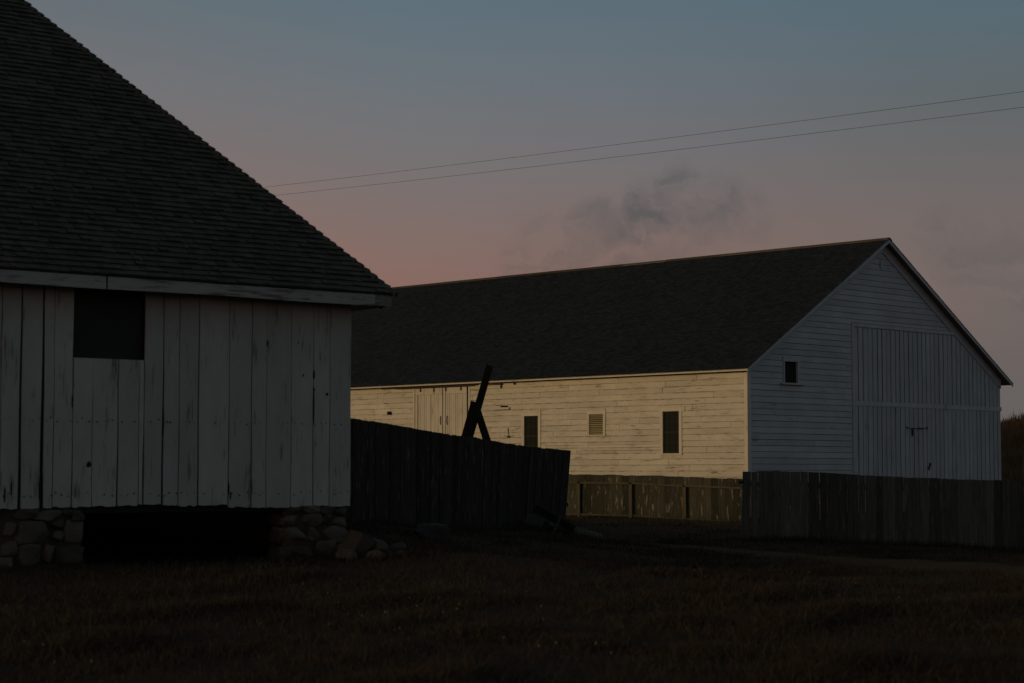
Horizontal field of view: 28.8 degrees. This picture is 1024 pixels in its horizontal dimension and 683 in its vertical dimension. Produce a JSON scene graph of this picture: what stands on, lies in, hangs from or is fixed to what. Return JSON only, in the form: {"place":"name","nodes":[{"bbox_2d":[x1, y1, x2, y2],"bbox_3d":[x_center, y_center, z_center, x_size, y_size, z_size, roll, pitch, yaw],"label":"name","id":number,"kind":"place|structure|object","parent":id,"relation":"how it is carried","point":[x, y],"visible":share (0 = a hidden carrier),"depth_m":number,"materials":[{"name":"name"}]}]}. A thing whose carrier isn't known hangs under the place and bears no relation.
{"place":"outdoors","nodes":[
{"label":"outdoors","id":0,"kind":"place"},
{"bbox_2d":[0,504,1023,682],"bbox_3d":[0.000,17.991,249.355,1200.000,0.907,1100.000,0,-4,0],"label":"ground","id":1,"kind":"structure","parent":0,"point":[116,545],"depth_m":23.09,"materials":[{"name":"brown plant"}]},
{"bbox_2d":[0,0,398,569],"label":"hip roof barn","id":2,"kind":"structure","parent":1,"relation":"on","point":[179,301],"depth_m":28.55,"materials":[{"name":"white wood"}]},
{"bbox_2d":[335,549,357,560],"bbox_3d":[-2.405,3.109,28.913,0.327,0.196,0.269,0,-4,-4],"label":"rock","id":3,"kind":"object","parent":1,"relation":"on","point":[349,552],"visible":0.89,"depth_m":28.81,"materials":[{"name":"stone"}]},
{"bbox_2d":[340,530,374,557],"bbox_3d":[-2.280,2.972,29.214,0.491,0.413,0.330,1,-4,-20],"label":"rock","id":4,"kind":"object","parent":1,"relation":"on","point":[360,543],"visible":0.84,"depth_m":29.11,"materials":[{"name":"stone"}]},
{"bbox_2d":[365,550,384,559],"bbox_3d":[-1.978,3.118,28.962,0.318,0.186,0.239,-1,-4,11],"label":"rock","id":5,"kind":"object","parent":1,"relation":"on","point":[371,552],"visible":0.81,"depth_m":28.89,"materials":[{"name":"stone"}]},
{"bbox_2d":[367,538,388,553],"bbox_3d":[-1.964,3.047,29.391,0.371,0.290,0.371,-1,-4,19],"label":"rock","id":6,"kind":"object","parent":1,"relation":"on","point":[380,545],"visible":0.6,"depth_m":29.22,"materials":[{"name":"grey stone"}]},
{"bbox_2d":[388,542,406,552],"bbox_3d":[-1.732,3.079,29.563,0.320,0.201,0.292,1,-4,-12],"label":"rock","id":7,"kind":"object","parent":1,"relation":"on","point":[397,546],"visible":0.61,"depth_m":29.46,"materials":[{"name":"grey stone"}]},
{"bbox_2d":[414,523,449,539],"bbox_3d":[-1.403,3.291,34.473,0.611,0.296,0.481,1,-4,-8],"label":"boulder","id":8,"kind":"object","parent":1,"relation":"on","point":[438,530],"visible":0.72,"depth_m":34.27,"materials":[{"name":"grey stone"}]},
{"bbox_2d":[346,418,570,527],"bbox_3d":[-1.265,2.932,41.404,0.201,2.560,14.037,-2,-4,22],"label":"plank fence","id":9,"kind":"object","parent":1,"relation":"on","point":[409,474],"visible":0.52,"depth_m":41.03,"materials":[{"name":"brown wood"}]},
{"bbox_2d":[461,364,492,439],"bbox_3d":[-0.828,2.317,44.936,1.812,3.610,0.200,0,-4,0],"label":"leaning timber prop","id":10,"kind":"object","parent":1,"relation":"on","point":[474,417],"visible":0.36,"depth_m":44.96,"materials":[{"name":"brown wood"}]},
{"bbox_2d":[0,514,1023,571],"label":"grass fringe","id":11,"kind":"object","parent":1,"relation":"on","point":[503,526],"depth_m":42.51,"materials":[{"name":"brown plant"}]},
{"bbox_2d":[23,530,1007,662],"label":"grass seed heads","id":12,"kind":"object","parent":1,"relation":"on","point":[479,592],"depth_m":20.14,"materials":[{"name":"brown plant"}]},
{"bbox_2d":[519,513,544,527],"bbox_3d":[0.439,3.982,44.039,0.586,0.375,0.429,0,-4,-6],"label":"rock","id":13,"kind":"object","parent":1,"relation":"on","point":[536,519],"visible":0.87,"depth_m":43.89,"materials":[{"name":"grey stone"}]},
{"bbox_2d":[529,504,575,534],"bbox_3d":[0.873,3.933,43.817,1.064,0.687,0.190,-1,-4,15],"label":"fallen plank","id":14,"kind":"object","parent":1,"relation":"on","point":[552,517],"visible":0.75,"depth_m":43.81,"materials":[{"name":"brown wood"}]},
{"bbox_2d":[542,520,565,529],"bbox_3d":[0.983,4.128,44.343,0.591,0.318,0.408,2,-4,-22],"label":"rock","id":15,"kind":"object","parent":1,"relation":"on","point":[548,524],"visible":0.32,"depth_m":44.17,"materials":[{"name":"grey stone"}]},
{"bbox_2d":[552,515,561,533],"bbox_3d":[0.975,4.019,43.454,0.064,0.470,0.366,-3,-5,37],"label":"stick","id":16,"kind":"object","parent":1,"relation":"on","point":[558,521],"visible":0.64,"depth_m":43.46,"materials":[{"name":"brown wood"}]},
{"bbox_2d":[351,237,1012,514],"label":"white barn","id":17,"kind":"structure","parent":1,"relation":"on","point":[871,357],"depth_m":75.75,"materials":[{"name":"paint"}]},
{"bbox_2d":[415,388,442,432],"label":"sliding door","id":18,"kind":"structure","parent":17,"relation":"in","point":[429,401],"depth_m":80.45,"materials":[{"name":"wood"}]},
{"bbox_2d":[443,386,467,435],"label":"sliding door","id":19,"kind":"structure","parent":17,"relation":"in","point":[455,399],"depth_m":79.38,"materials":[{"name":"wood"}]},
{"bbox_2d":[521,411,540,446],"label":"window","id":20,"kind":"structure","parent":17,"relation":"in","point":[531,421],"depth_m":76.37,"materials":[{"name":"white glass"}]},
{"bbox_2d":[659,406,682,454],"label":"window","id":21,"kind":"structure","parent":17,"relation":"in","point":[671,422],"depth_m":71.42,"materials":[{"name":"black glass"}]},
{"bbox_2d":[780,357,805,385],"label":"window","id":22,"kind":"structure","parent":17,"relation":"in","point":[790,359],"depth_m":70.88,"materials":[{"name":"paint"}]},
{"bbox_2d":[566,474,827,521],"bbox_3d":[5.436,5.208,64.627,11.053,1.811,0.144,-2,-4,24],"label":"framed fence","id":23,"kind":"object","parent":1,"relation":"on","point":[689,498],"visible":0.52,"depth_m":64.98,"materials":[{"name":"brown wood"}]},
{"bbox_2d":[739,471,1023,551],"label":"grey plank fence","id":24,"kind":"object","parent":1,"relation":"on","point":[912,509],"visible":0.76,"depth_m":44.59,"materials":[{"name":"wood"}]},
{"bbox_2d":[25,0,1023,421],"label":"sky","id":25,"kind":"structure","parent":0,"point":[291,92],"materials":[{"name":"blue"}]},
{"bbox_2d":[573,528,601,538],"bbox_3d":[1.661,4.312,44.449,0.703,0.287,0.226,-1,-4,13],"label":"log","id":26,"kind":"object","parent":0,"point":[578,531],"visible":0.48,"depth_m":44.37,"materials":[{"name":"grey wood"}]},
{"bbox_2d":[270,91,1023,186],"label":"overhead wire","id":27,"kind":"object","parent":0,"point":[671,137],"visible":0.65,"depth_m":72.76,"materials":[{"name":"black metal"}]},
{"bbox_2d":[282,107,1022,194],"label":"overhead wire","id":28,"kind":"object","parent":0,"point":[686,148],"visible":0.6,"depth_m":72.16,"materials":[{"name":"black metal"}]},
{"bbox_2d":[602,537,1023,577],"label":"path","id":29,"kind":"structure","parent":0,"point":[926,564],"depth_m":35.23,"materials":[{"name":"brown soil"}]},
{"bbox_2d":[1001,422,1023,480],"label":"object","id":30,"kind":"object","parent":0,"point":[1005,468],"depth_m":107.61,"materials":[{"name":"green plant"}]},
{"bbox_2d":[1000,410,1023,505],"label":"brush","id":31,"kind":"object","parent":30,"relation":"on","point":[1009,451],"visible":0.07,"depth_m":109.57,"materials":[{"name":"green plant"}]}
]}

